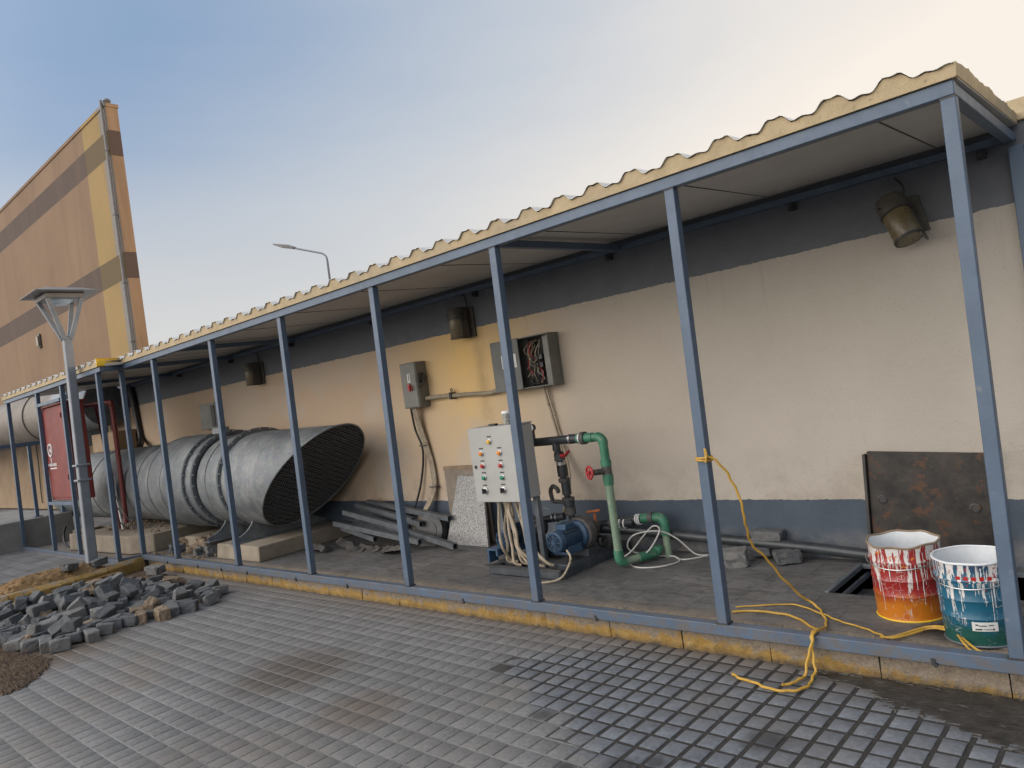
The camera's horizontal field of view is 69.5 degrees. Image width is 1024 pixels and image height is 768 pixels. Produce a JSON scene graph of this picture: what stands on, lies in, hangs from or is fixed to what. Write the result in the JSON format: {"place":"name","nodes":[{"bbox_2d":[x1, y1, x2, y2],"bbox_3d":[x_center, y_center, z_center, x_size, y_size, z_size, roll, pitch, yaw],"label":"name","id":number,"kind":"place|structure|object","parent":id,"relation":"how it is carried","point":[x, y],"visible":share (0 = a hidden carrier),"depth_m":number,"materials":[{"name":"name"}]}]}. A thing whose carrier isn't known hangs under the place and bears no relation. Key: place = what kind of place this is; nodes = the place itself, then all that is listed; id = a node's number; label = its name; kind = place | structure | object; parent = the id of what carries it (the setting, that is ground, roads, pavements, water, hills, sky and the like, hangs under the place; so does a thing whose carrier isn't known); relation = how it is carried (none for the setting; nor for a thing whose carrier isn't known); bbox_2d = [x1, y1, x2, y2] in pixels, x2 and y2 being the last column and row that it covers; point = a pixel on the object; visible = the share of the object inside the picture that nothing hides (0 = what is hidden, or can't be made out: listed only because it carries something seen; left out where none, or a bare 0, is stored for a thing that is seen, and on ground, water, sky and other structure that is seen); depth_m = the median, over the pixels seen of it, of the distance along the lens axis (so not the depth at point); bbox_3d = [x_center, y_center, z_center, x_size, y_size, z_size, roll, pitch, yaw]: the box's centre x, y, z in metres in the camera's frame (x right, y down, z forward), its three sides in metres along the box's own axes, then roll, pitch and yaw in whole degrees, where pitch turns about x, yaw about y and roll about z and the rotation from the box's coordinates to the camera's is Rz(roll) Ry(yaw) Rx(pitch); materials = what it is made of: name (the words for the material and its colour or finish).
{"place":"outdoors","nodes":[
{"label":"outdoors","id":0,"kind":"place"},
{"bbox_2d":[0,551,159,584],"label":"side pavement","id":1,"kind":"structure","parent":0,"point":[16,565],"depth_m":9.92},
{"bbox_2d":[0,510,73,554],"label":"wall","id":2,"kind":"structure","parent":1,"relation":"on","point":[37,531],"depth_m":11.88,"materials":[{"name":"grey concrete"}]},
{"bbox_2d":[0,441,68,517],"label":"railing","id":3,"kind":"object","parent":2,"relation":"on","point":[32,475],"visible":0.61,"depth_m":12.02,"materials":[{"name":"metal"}]},
{"bbox_2d":[19,287,98,562],"bbox_3d":[-5.369,0.541,9.097,0.690,3.429,0.690,-9,-1,43],"label":"lamp post","id":4,"kind":"object","parent":1,"relation":"on","point":[51,297],"visible":0.94,"depth_m":9.06,"materials":[{"name":"metal"}]},
{"bbox_2d":[0,562,119,595],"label":"sand","id":5,"kind":"structure","parent":1,"relation":"on","point":[35,580],"depth_m":8.15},
{"bbox_2d":[89,556,107,567],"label":"paving block","id":6,"kind":"object","parent":5,"relation":"on","point":[98,562],"depth_m":8.61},
{"bbox_2d":[0,557,145,601],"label":"side kerb","id":7,"kind":"structure","parent":1,"relation":"on","point":[130,566],"depth_m":8.33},
{"bbox_2d":[20,542,158,564],"bbox_3d":[-6.372,2.541,10.741,4.840,0.233,0.542,-9,-1,43],"label":"platform edge","id":8,"kind":"object","parent":1,"relation":"on","point":[61,546],"visible":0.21,"depth_m":10.66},
{"bbox_2d":[73,517,111,529],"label":"concrete block","id":9,"kind":"structure","parent":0,"point":[102,521],"depth_m":14.45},
{"bbox_2d":[0,570,1023,767],"bbox_3d":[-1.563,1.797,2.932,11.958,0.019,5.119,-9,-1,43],"label":"pavement","id":10,"kind":"structure","parent":0,"point":[20,739],"depth_m":3.90,"materials":[{"name":"tile"}]},
{"bbox_2d":[0,648,52,695],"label":"mulch","id":11,"kind":"object","parent":10,"relation":"on","point":[20,679],"visible":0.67,"depth_m":5.31,"materials":[{"name":"soil"}]},
{"bbox_2d":[2,636,24,651],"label":"paving block","id":12,"kind":"object","parent":11,"relation":"on","point":[16,644],"depth_m":5.95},
{"bbox_2d":[0,641,52,678],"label":"straw","id":13,"kind":"object","parent":11,"relation":"on","point":[2,656],"visible":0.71,"depth_m":5.51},
{"bbox_2d":[20,636,45,654],"bbox_3d":[-3.826,2.090,5.896,0.184,0.112,0.089,-3,0,-41],"label":"paving block","id":14,"kind":"object","parent":10,"relation":"on","point":[30,643],"depth_m":5.86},
{"bbox_2d":[49,637,70,652],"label":"paving block","id":15,"kind":"object","parent":10,"relation":"on","point":[60,644],"depth_m":5.77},
{"bbox_2d":[64,631,83,643],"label":"paving block","id":16,"kind":"object","parent":10,"relation":"on","point":[76,636],"depth_m":5.93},
{"bbox_2d":[83,628,100,643],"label":"paving block","id":17,"kind":"object","parent":10,"relation":"on","point":[91,635],"depth_m":5.92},
{"bbox_2d":[0,571,200,648],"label":"soil","id":18,"kind":"structure","parent":10,"relation":"on","point":[138,574],"depth_m":8.37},
{"bbox_2d":[0,624,15,630],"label":"paving block","id":19,"kind":"object","parent":18,"relation":"on","point":[6,627],"depth_m":6.49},
{"bbox_2d":[3,612,23,625],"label":"paving block","id":20,"kind":"object","parent":19,"relation":"on","point":[14,619],"depth_m":6.57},
{"bbox_2d":[33,630,48,637],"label":"paving block","id":21,"kind":"object","parent":18,"relation":"on","point":[39,633],"depth_m":6.10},
{"bbox_2d":[39,615,60,630],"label":"paving block","id":22,"kind":"object","parent":21,"relation":"on","point":[46,624],"depth_m":6.18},
{"bbox_2d":[38,608,52,616],"bbox_3d":[-4.208,2.083,6.635,0.133,0.106,0.165,-49,17,-3],"label":"broken stone","id":23,"kind":"object","parent":18,"relation":"on","point":[44,613],"visible":0.34,"depth_m":6.58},
{"bbox_2d":[26,601,51,616],"bbox_3d":[-4.242,2.021,6.610,0.107,0.093,0.181,-6,2,23],"label":"paving block","id":24,"kind":"object","parent":23,"relation":"on","point":[35,610],"depth_m":6.57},
{"bbox_2d":[55,632,70,636],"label":"paving block","id":25,"kind":"object","parent":18,"relation":"on","point":[59,634],"depth_m":6.04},
{"bbox_2d":[47,614,71,634],"bbox_3d":[-3.726,2.011,6.101,0.100,0.087,0.176,21,46,29],"label":"paving block","id":26,"kind":"object","parent":25,"relation":"on","point":[54,628],"depth_m":6.06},
{"bbox_2d":[71,623,92,632],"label":"paving block","id":27,"kind":"object","parent":18,"relation":"on","point":[87,625],"depth_m":6.15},
{"bbox_2d":[61,617,82,632],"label":"paving block","id":28,"kind":"object","parent":27,"relation":"on","point":[72,625],"depth_m":6.05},
{"bbox_2d":[88,617,107,627],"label":"paving block","id":29,"kind":"object","parent":18,"relation":"on","point":[94,622],"depth_m":6.26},
{"bbox_2d":[94,602,116,618],"bbox_3d":[-3.520,1.987,6.398,0.099,0.087,0.159,18,34,23],"label":"paving block","id":30,"kind":"object","parent":29,"relation":"on","point":[109,609],"depth_m":6.38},
{"bbox_2d":[128,590,142,602],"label":"paving block","id":31,"kind":"object","parent":18,"relation":"on","point":[139,595],"depth_m":6.87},
{"bbox_2d":[120,582,138,598],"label":"paving block","id":32,"kind":"object","parent":31,"relation":"on","point":[130,590],"depth_m":6.84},
{"bbox_2d":[145,603,160,617],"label":"paving block","id":33,"kind":"object","parent":18,"relation":"on","point":[150,614],"depth_m":6.42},
{"bbox_2d":[142,596,159,609],"bbox_3d":[-3.178,1.940,6.505,0.107,0.091,0.134,14,16,1],"label":"broken stone","id":34,"kind":"object","parent":33,"relation":"on","point":[151,602],"visible":0.95,"depth_m":6.46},
{"bbox_2d":[143,564,165,575],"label":"paving block","id":35,"kind":"object","parent":18,"relation":"on","point":[155,569],"depth_m":8.33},
{"bbox_2d":[172,586,186,599],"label":"paving block","id":36,"kind":"object","parent":18,"relation":"on","point":[180,592],"depth_m":6.65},
{"bbox_2d":[96,622,114,634],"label":"paving block","id":37,"kind":"object","parent":10,"relation":"on","point":[107,628],"depth_m":6.09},
{"bbox_2d":[120,614,138,626],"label":"paving block","id":38,"kind":"object","parent":10,"relation":"on","point":[128,620],"depth_m":6.25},
{"bbox_2d":[153,604,171,621],"bbox_3d":[-3.016,1.985,6.360,0.162,0.129,0.110,0,9,44],"label":"broken stone","id":39,"kind":"object","parent":10,"relation":"on","point":[161,613],"visible":0.97,"depth_m":6.32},
{"bbox_2d":[179,599,198,613],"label":"paving block","id":40,"kind":"object","parent":10,"relation":"on","point":[188,606],"depth_m":6.47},
{"bbox_2d":[202,591,219,605],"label":"paving block","id":41,"kind":"object","parent":10,"relation":"on","point":[212,598],"depth_m":6.64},
{"bbox_2d":[793,665,1023,754],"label":"mud","id":42,"kind":"structure","parent":10,"relation":"on","point":[999,720],"depth_m":3.01,"materials":[{"name":"soil"}]},
{"bbox_2d":[0,508,1023,607],"bbox_3d":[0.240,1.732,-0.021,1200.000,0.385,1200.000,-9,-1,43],"label":"ground","id":43,"kind":"structure","parent":0,"point":[868,592],"depth_m":4.70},
{"bbox_2d":[0,445,93,508],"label":"boundary wall","id":44,"kind":"structure","parent":43,"relation":"on","point":[8,498],"depth_m":23.45,"materials":[{"name":"paint"}]},
{"bbox_2d":[0,98,148,404],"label":"building","id":45,"kind":"structure","parent":43,"relation":"on","point":[65,216],"depth_m":25.28,"materials":[{"name":"paint"}]},
{"bbox_2d":[273,244,330,278],"bbox_3d":[-8.688,-1.775,32.122,3.940,9.711,0.299,-9,-1,43],"label":"street lamp","id":46,"kind":"object","parent":43,"relation":"on","point":[293,247],"visible":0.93,"depth_m":31.79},
{"bbox_2d":[108,96,1023,567],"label":"painted wall","id":47,"kind":"structure","parent":43,"relation":"on","point":[832,334],"depth_m":5.31,"materials":[{"name":"paint"}]},
{"bbox_2d":[0,386,123,451],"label":"duct","id":48,"kind":"object","parent":47,"relation":"attached to","point":[24,420],"visible":0.27,"depth_m":16.05,"materials":[{"name":"grey metal"}]},
{"bbox_2d":[128,385,143,447],"bbox_3d":[-6.342,0.545,12.468,0.144,1.096,0.486,-7,-1,-30],"label":"drain pipe","id":49,"kind":"object","parent":47,"relation":"attached to","point":[136,413],"visible":0.97,"depth_m":12.53,"materials":[{"name":"black plastic"}]},
{"bbox_2d":[199,402,217,429],"bbox_3d":[-4.367,0.468,10.708,0.500,0.370,0.106,-9,-1,43],"label":"junction box","id":50,"kind":"object","parent":47,"relation":"attached to","point":[208,415],"visible":0.73,"depth_m":10.66,"materials":[{"name":"metal"}]},
{"bbox_2d":[243,352,265,385],"bbox_3d":[-3.403,-0.195,9.685,0.208,0.434,0.211,-9,-1,43],"label":"wall lamp","id":51,"kind":"object","parent":47,"relation":"attached to","point":[254,373],"visible":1,"depth_m":9.63,"materials":[{"name":"brown metal"}]},
{"bbox_2d":[399,361,430,408],"bbox_3d":[-0.993,0.010,7.539,0.293,0.465,0.175,-9,-1,43],"label":"switch box","id":52,"kind":"object","parent":47,"relation":"attached to","point":[414,384],"visible":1,"depth_m":7.49,"materials":[{"name":"metal"}]},
{"bbox_2d":[399,363,419,407],"bbox_3d":[-1.045,0.017,7.513,0.230,0.445,0.008,-9,-1,43],"label":"door","id":53,"kind":"structure","parent":52,"relation":"in","point":[411,399],"depth_m":7.51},
{"bbox_2d":[409,408,439,529],"bbox_3d":[-0.966,0.910,7.623,0.516,1.338,0.146,-8,-1,25],"label":"cable bundle","id":54,"kind":"object","parent":52,"relation":"hanging from","point":[423,439],"visible":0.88,"depth_m":7.58,"materials":[{"name":"black plastic"}]},
{"bbox_2d":[425,388,495,399],"bbox_3d":[-0.466,0.082,7.124,1.078,0.119,0.087,-9,-1,44],"label":"wall conduit","id":55,"kind":"object","parent":47,"relation":"attached to","point":[452,395],"depth_m":7.16,"materials":[{"name":"metal"}]},
{"bbox_2d":[446,295,476,339],"bbox_3d":[-0.503,-0.639,6.995,0.208,0.434,0.211,-9,-1,43],"label":"wall lamp","id":56,"kind":"object","parent":47,"relation":"attached to","point":[462,323],"visible":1,"depth_m":6.94,"materials":[{"name":"brown metal"}]},
{"bbox_2d":[490,332,563,392],"bbox_3d":[0.122,-0.184,6.510,0.670,0.455,0.164,-9,-1,43],"label":"distribution panel","id":57,"kind":"object","parent":47,"relation":"attached to","point":[537,361],"visible":0.98,"depth_m":6.46,"materials":[{"name":"metal"}]},
{"bbox_2d":[542,386,570,515],"bbox_3d":[0.400,0.534,6.213,0.139,1.081,0.489,-8,-1,0],"label":"drop cable","id":58,"kind":"object","parent":57,"relation":"hanging from","point":[553,420],"visible":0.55,"depth_m":6.42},
{"bbox_2d":[875,178,930,247],"bbox_3d":[2.296,-1.026,4.368,0.257,0.438,0.266,-9,-1,43],"label":"wall lamp","id":59,"kind":"object","parent":47,"relation":"attached to","point":[903,219],"visible":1,"depth_m":4.32,"materials":[{"name":"brown metal"}]},
{"bbox_2d":[148,554,1023,699],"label":"kerb","id":60,"kind":"structure","parent":43,"relation":"on","point":[983,681],"depth_m":4.04,"materials":[{"name":"concrete"}]},
{"bbox_2d":[0,0,1023,345],"label":"sky","id":61,"kind":"structure","parent":0,"point":[359,134],"materials":[{"name":"blue"}]},
{"bbox_2d":[59,535,1023,649],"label":"platform floor","id":62,"kind":"structure","parent":0,"point":[683,587],"depth_m":4.91,"materials":[{"name":"concrete"}]},
{"bbox_2d":[69,519,220,554],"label":"concrete plinth","id":63,"kind":"structure","parent":62,"relation":"on","point":[161,539],"depth_m":9.83,"materials":[{"name":"concrete"}]},
{"bbox_2d":[84,400,128,522],"bbox_3d":[-5.649,1.091,10.298,0.635,1.719,0.091,-8,-1,30],"label":"red pipe","id":64,"kind":"object","parent":63,"relation":"on","point":[110,404],"visible":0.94,"depth_m":10.14,"materials":[{"name":"metal"}]},
{"bbox_2d":[94,406,121,528],"bbox_3d":[-5.682,1.166,10.390,0.080,1.784,0.160,-9,-1,43],"label":"red pipe","id":65,"kind":"object","parent":63,"relation":"on","point":[99,425],"visible":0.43,"depth_m":10.35,"materials":[{"name":"metal"}]},
{"bbox_2d":[103,519,216,559],"bbox_3d":[-4.527,2.021,9.964,3.895,0.260,1.175,-9,-1,43],"label":"rubble","id":66,"kind":"object","parent":62,"relation":"on","point":[156,530],"visible":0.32,"depth_m":10.19,"materials":[{"name":"beige stone"}]},
{"bbox_2d":[195,533,220,545],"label":"rubble block","id":67,"kind":"object","parent":62,"relation":"on","point":[201,540],"depth_m":8.98,"materials":[{"name":"beige stone"}]},
{"bbox_2d":[185,528,239,544],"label":"concrete plinth","id":68,"kind":"structure","parent":62,"relation":"on","point":[191,538],"depth_m":9.42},
{"bbox_2d":[217,521,350,561],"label":"concrete plinth","id":69,"kind":"structure","parent":62,"relation":"on","point":[271,547],"depth_m":8.06,"materials":[{"name":"concrete"}]},
{"bbox_2d":[49,423,364,544],"bbox_3d":[-4.612,1.347,10.237,8.148,1.296,1.220,-9,-1,43],"label":"ventilation duct","id":70,"kind":"object","parent":69,"relation":"on","point":[264,482],"visible":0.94,"depth_m":8.56,"materials":[{"name":"metal"}]},
{"bbox_2d":[92,429,136,452],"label":"tan block","id":71,"kind":"structure","parent":70,"relation":"on","point":[97,444],"depth_m":12.66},
{"bbox_2d":[375,544,395,551],"bbox_3d":[-1.272,1.637,7.420,0.400,0.092,0.185,-9,-1,43],"label":"scrap strip","id":72,"kind":"object","parent":62,"relation":"on","point":[387,546],"visible":0.53,"depth_m":7.37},
{"bbox_2d":[359,543,381,551],"bbox_3d":[-1.437,1.674,7.563,0.400,0.068,0.201,-9,-1,43],"label":"scrap strip","id":73,"kind":"object","parent":72,"relation":"on","point":[367,547],"visible":0.91,"depth_m":7.53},
{"bbox_2d":[342,541,365,551],"bbox_3d":[-1.635,1.689,7.672,0.400,0.100,0.204,-9,-1,43],"label":"scrap strip","id":74,"kind":"object","parent":73,"relation":"on","point":[351,546],"visible":0.9,"depth_m":7.65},
{"bbox_2d":[340,528,377,541],"bbox_3d":[-1.625,1.577,7.804,0.050,0.140,0.670,-7,-1,-42],"label":"steel tube","id":75,"kind":"object","parent":73,"relation":"on","point":[372,538],"visible":0.69,"depth_m":7.69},
{"bbox_2d":[333,520,421,544],"bbox_3d":[-1.403,1.514,7.544,1.337,0.219,0.050,-8,-1,40],"label":"steel tube","id":76,"kind":"object","parent":75,"relation":"on","point":[377,532],"visible":1,"depth_m":7.53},
{"bbox_2d":[416,515,447,545],"bbox_3d":[-0.804,1.480,7.389,0.373,0.365,0.209,-9,-1,43],"label":"pipe","id":77,"kind":"object","parent":62,"relation":"on","point":[436,527],"visible":0.51,"depth_m":7.32,"materials":[{"name":"grey plastic"}]},
{"bbox_2d":[408,528,457,549],"bbox_3d":[-0.948,1.485,7.299,0.050,0.195,1.350,-7,-1,-39],"label":"steel tube","id":78,"kind":"object","parent":62,"relation":"on","point":[435,540],"visible":0.62,"depth_m":7.03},
{"bbox_2d":[355,518,408,535],"bbox_3d":[-1.372,1.483,7.723,0.050,0.174,0.971,-7,-1,-42],"label":"steel tube","id":79,"kind":"object","parent":78,"relation":"on","point":[388,529],"visible":0.44,"depth_m":7.70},
{"bbox_2d":[342,509,397,529],"bbox_3d":[-1.450,1.420,7.708,0.951,0.220,0.050,-8,-1,39],"label":"steel tube","id":80,"kind":"object","parent":79,"relation":"on","point":[370,519],"visible":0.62,"depth_m":7.71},
{"bbox_2d":[377,514,423,526],"bbox_3d":[-1.173,1.392,7.670,0.050,0.140,0.832,-7,-1,-41],"label":"steel tube","id":81,"kind":"object","parent":78,"relation":"on","point":[416,522],"visible":0.47,"depth_m":7.41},
{"bbox_2d":[355,502,414,522],"bbox_3d":[-1.357,1.359,7.810,0.978,0.199,0.050,-9,-1,44],"label":"steel tube","id":82,"kind":"object","parent":81,"relation":"on","point":[377,510],"visible":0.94,"depth_m":7.83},
{"bbox_2d":[366,499,451,520],"bbox_3d":[-1.103,1.309,7.692,0.050,0.195,1.417,-7,-1,-44],"label":"steel tube","id":83,"kind":"object","parent":81,"relation":"on","point":[421,512],"visible":0.88,"depth_m":7.55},
{"bbox_2d":[448,475,489,546],"bbox_3d":[-0.431,1.213,7.112,0.130,0.663,0.610,-7,-1,-45],"label":"granite slab","id":84,"kind":"object","parent":62,"relation":"on","point":[469,524],"depth_m":7.08,"materials":[{"name":"stone"}]},
{"bbox_2d":[443,465,495,542],"bbox_3d":[-0.423,1.170,7.224,0.575,0.747,0.035,-9,-1,43],"label":"brown board","id":85,"kind":"object","parent":62,"relation":"on","point":[451,473],"visible":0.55,"depth_m":7.29,"materials":[{"name":"beige wood"}]},
{"bbox_2d":[0,61,1023,675],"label":"canopy","id":86,"kind":"object","parent":62,"relation":"on","point":[952,107],"visible":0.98,"depth_m":4.49,"materials":[{"name":"metal"}]},
{"bbox_2d":[40,399,95,499],"bbox_3d":[-6.211,0.935,10.308,1.170,1.340,0.270,-9,-1,43],"label":"fire hose cabinet","id":87,"kind":"object","parent":86,"relation":"attached to","point":[56,454],"visible":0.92,"depth_m":10.18,"materials":[{"name":"metal"}]},
{"bbox_2d":[695,448,981,692],"bbox_3d":[1.541,0.810,3.703,1.082,1.103,0.854,-8,-1,13],"label":"extension cord","id":88,"kind":"object","parent":86,"relation":"hanging from","point":[963,640],"visible":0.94,"depth_m":3.63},
{"bbox_2d":[485,424,635,580],"bbox_3d":[0.367,0.858,5.854,0.968,1.123,0.938,-9,-1,43],"label":"pump unit","id":89,"kind":"object","parent":62,"relation":"on","point":[577,537],"visible":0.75,"depth_m":5.69,"materials":[{"name":"metal"}]},
{"bbox_2d":[467,421,548,567],"bbox_3d":[-0.040,0.874,5.703,0.475,1.118,0.283,-9,-1,43],"label":"control cabinet","id":90,"kind":"object","parent":89,"relation":"on","point":[493,462],"visible":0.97,"depth_m":5.61,"materials":[{"name":"metal"}]},
{"bbox_2d":[498,502,571,583],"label":"cabinet cables","id":91,"kind":"object","parent":90,"relation":"hanging from","point":[509,517],"visible":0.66,"depth_m":5.63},
{"bbox_2d":[583,432,662,566],"bbox_3d":[0.803,0.838,5.513,0.559,1.005,0.199,-8,-1,-28],"label":"green pipe","id":92,"kind":"object","parent":62,"relation":"on","point":[605,470],"visible":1,"depth_m":5.38,"materials":[{"name":"plastic"}]},
{"bbox_2d":[619,512,672,557],"bbox_3d":[1.037,1.157,5.693,0.417,0.342,0.090,-8,-1,38],"label":"green bend","id":93,"kind":"object","parent":62,"relation":"on","point":[652,517],"visible":0.98,"depth_m":5.58,"materials":[{"name":"plastic"}]},
{"bbox_2d":[624,525,708,568],"bbox_3d":[1.075,1.189,5.438,0.661,0.261,0.337,-8,-1,26],"label":"white cable","id":94,"kind":"object","parent":62,"relation":"on","point":[700,555],"visible":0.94,"depth_m":5.49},
{"bbox_2d":[599,526,869,560],"bbox_3d":[1.646,1.114,5.202,2.478,0.260,0.171,-8,-1,39],"label":"floor pipe","id":95,"kind":"object","parent":62,"relation":"on","point":[830,550],"visible":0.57,"depth_m":5.10,"materials":[{"name":"metal"}]},
{"bbox_2d":[722,546,749,568],"bbox_3d":[1.544,1.198,5.083,0.179,0.127,0.164,-11,1,22],"label":"concrete block","id":96,"kind":"object","parent":62,"relation":"on","point":[735,557],"depth_m":5.03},
{"bbox_2d":[748,546,773,556],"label":"concrete block","id":97,"kind":"object","parent":62,"relation":"on","point":[767,552],"depth_m":5.14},
{"bbox_2d":[749,528,784,540],"bbox_3d":[1.781,1.053,5.147,0.223,0.074,0.116,-6,1,40],"label":"concrete block","id":98,"kind":"object","parent":97,"relation":"on","point":[764,534],"depth_m":5.11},
{"bbox_2d":[772,548,802,564],"bbox_3d":[1.848,1.157,4.960,0.178,0.087,0.120,-8,-1,2],"label":"concrete block","id":99,"kind":"object","parent":62,"relation":"on","point":[784,556],"depth_m":4.91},
{"bbox_2d":[865,529,941,622],"bbox_3d":[2.012,0.972,3.766,0.352,0.395,0.347,-9,-1,43],"label":"paint bucket","id":100,"kind":"object","parent":62,"relation":"on","point":[904,581],"visible":0.89,"depth_m":3.65,"materials":[{"name":"red metal"}]},
{"bbox_2d":[824,562,1023,600],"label":"floor pit","id":101,"kind":"object","parent":62,"relation":"in","point":[847,577],"visible":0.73,"depth_m":4.54,"materials":[{"name":"grey metal"}]},
{"bbox_2d":[862,451,994,547],"bbox_3d":[2.532,0.734,4.486,0.746,0.681,0.055,-9,-1,43],"label":"pit lid","id":102,"kind":"object","parent":62,"relation":"on","point":[944,496],"visible":0.81,"depth_m":4.47,"materials":[{"name":"metal"}]},
{"bbox_2d":[930,545,1007,648],"bbox_3d":[2.114,0.960,3.359,0.336,0.381,0.334,-9,-1,43],"label":"paint bucket","id":103,"kind":"object","parent":62,"relation":"on","point":[966,578],"visible":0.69,"depth_m":3.26,"materials":[{"name":"blue metal"}]},
{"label":"paving block","id":104,"kind":"object","parent":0,"visible":0},
{"bbox_2d":[61,606,87,617],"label":"paving block","id":105,"kind":"object","parent":104,"relation":"on","point":[80,611],"depth_m":6.46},
{"label":"paving block","id":106,"kind":"object","parent":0,"visible":0},
{"bbox_2d":[117,595,127,605],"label":"paving block","id":107,"kind":"object","parent":106,"relation":"on","point":[123,598],"depth_m":6.68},
{"bbox_2d":[101,591,119,601],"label":"paving block","id":108,"kind":"object","parent":107,"relation":"on","point":[111,596],"depth_m":6.68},
{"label":"paving block","id":109,"kind":"object","parent":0,"visible":0},
{"bbox_2d":[14,595,26,610],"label":"paving block","id":110,"kind":"object","parent":109,"relation":"on","point":[20,603],"depth_m":6.96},
{"bbox_2d":[27,590,44,604],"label":"paving block","id":111,"kind":"object","parent":109,"relation":"on","point":[34,597],"depth_m":7.09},
{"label":"paving block","id":112,"kind":"object","parent":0,"visible":0},
{"bbox_2d":[59,595,77,609],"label":"paving block","id":113,"kind":"object","parent":112,"relation":"on","point":[65,602],"depth_m":6.59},
{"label":"paving block","id":114,"kind":"object","parent":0,"visible":0},
{"bbox_2d":[95,583,114,601],"bbox_3d":[-3.765,1.959,6.855,0.093,0.190,0.117,-47,-17,16],"label":"paving block","id":115,"kind":"object","parent":114,"relation":"on","point":[103,589],"depth_m":6.83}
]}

